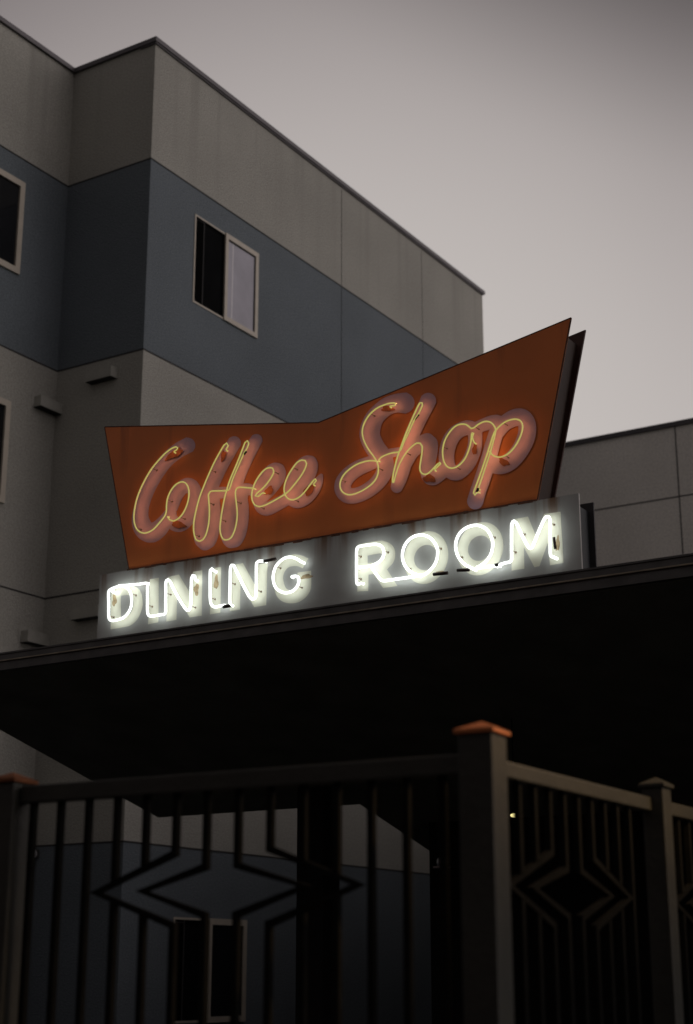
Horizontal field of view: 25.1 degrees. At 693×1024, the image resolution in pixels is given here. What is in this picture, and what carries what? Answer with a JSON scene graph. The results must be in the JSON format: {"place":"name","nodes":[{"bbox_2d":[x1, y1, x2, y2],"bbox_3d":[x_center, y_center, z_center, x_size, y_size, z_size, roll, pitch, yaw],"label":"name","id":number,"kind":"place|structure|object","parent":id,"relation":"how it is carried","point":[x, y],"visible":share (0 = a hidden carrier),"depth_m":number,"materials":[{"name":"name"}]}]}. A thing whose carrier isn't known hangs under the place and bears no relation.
{"place":"outdoors","nodes":[
{"label":"outdoors","id":0,"kind":"place"},
{"bbox_2d":[0,15,484,1023],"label":"apartment building","id":1,"kind":"structure","parent":0,"point":[184,241],"depth_m":24.84,"materials":[{"name":"grey paint"}]},
{"bbox_2d":[0,397,10,503],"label":"window","id":2,"kind":"structure","parent":1,"relation":"in","point":[5,405],"depth_m":23.28,"materials":[{"name":"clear glass"}]},
{"bbox_2d":[0,168,25,274],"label":"window","id":3,"kind":"structure","parent":1,"relation":"in","point":[12,190],"depth_m":24.19,"materials":[{"name":"black glass"}]},
{"bbox_2d":[173,917,246,1022],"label":"window","id":4,"kind":"structure","parent":1,"relation":"in","point":[220,930],"depth_m":22.74,"materials":[{"name":"black glass"}]},
{"bbox_2d":[192,214,258,338],"bbox_3d":[-2.000,-3.916,25.940,0.045,1.580,1.770,-10,-19,31],"label":"window","id":5,"kind":"structure","parent":1,"relation":"in","point":[225,270],"depth_m":25.92,"materials":[{"name":"black glass"}]},
{"bbox_2d":[0,721,513,1023],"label":"railing","id":6,"kind":"object","parent":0,"point":[477,764],"visible":1,"depth_m":5.74,"materials":[{"name":"metal"}]},
{"bbox_2d":[0,0,692,441],"label":"sky","id":7,"kind":"structure","parent":0,"point":[542,150],"materials":[{"name":"grey"}]},
{"bbox_2d":[507,762,683,1023],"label":"railing","id":8,"kind":"object","parent":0,"point":[652,802],"visible":0.92,"depth_m":6.32,"materials":[{"name":"metal"}]},
{"bbox_2d":[671,803,692,1023],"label":"railing","id":9,"kind":"object","parent":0,"point":[684,814],"visible":0.44,"depth_m":7.13,"materials":[{"name":"metal"}]},
{"label":"ground","id":10,"kind":"structure","parent":0,"visible":0},
{"bbox_2d":[295,785,339,1023],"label":"column","id":11,"kind":"structure","parent":10,"relation":"on","point":[319,981],"depth_m":15.34,"materials":[{"name":"metal"}]},
{"bbox_2d":[429,811,692,1023],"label":"coffee shop building","id":12,"kind":"structure","parent":10,"relation":"on","point":[572,893],"depth_m":15.81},
{"bbox_2d":[0,553,692,849],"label":"canopy","id":13,"kind":"object","parent":12,"relation":"attached to","point":[585,674],"visible":0.82,"depth_m":13.92,"materials":[{"name":"metal"}]},
{"bbox_2d":[97,493,596,638],"bbox_3d":[-0.193,0.549,13.153,4.794,0.658,0.387,-10,-19,31],"label":"letter neon sign","id":14,"kind":"object","parent":13,"relation":"on","point":[528,538],"visible":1,"depth_m":12.86,"materials":[{"name":"white glass"}]},
{"bbox_2d":[104,317,585,568],"bbox_3d":[-0.203,-0.455,13.462,4.837,1.462,0.382,-10,-19,31],"label":"script neon sign","id":15,"kind":"object","parent":14,"relation":"on","point":[488,429],"visible":1,"depth_m":13.08,"materials":[{"name":"orange metal"}]},
{"bbox_2d":[509,719,513,816],"bbox_3d":[1.485,2.280,13.871,0.088,0.876,0.090,-10,-19,31],"label":"pendant lamp","id":16,"kind":"object","parent":13,"relation":"hanging from","point":[511,813],"visible":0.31,"depth_m":13.92,"materials":[{"name":"grey"}]},
{"bbox_2d":[433,857,450,868],"bbox_3d":[1.017,3.743,16.613,0.140,0.130,0.140,-10,-19,31],"label":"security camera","id":17,"kind":"object","parent":12,"relation":"attached to","point":[437,866],"visible":0.21,"depth_m":16.57,"materials":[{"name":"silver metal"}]},
{"bbox_2d":[556,418,692,566],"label":"panelled building","id":18,"kind":"structure","parent":10,"relation":"on","point":[635,486],"depth_m":31.38,"materials":[{"name":"grey concrete"}]}
]}

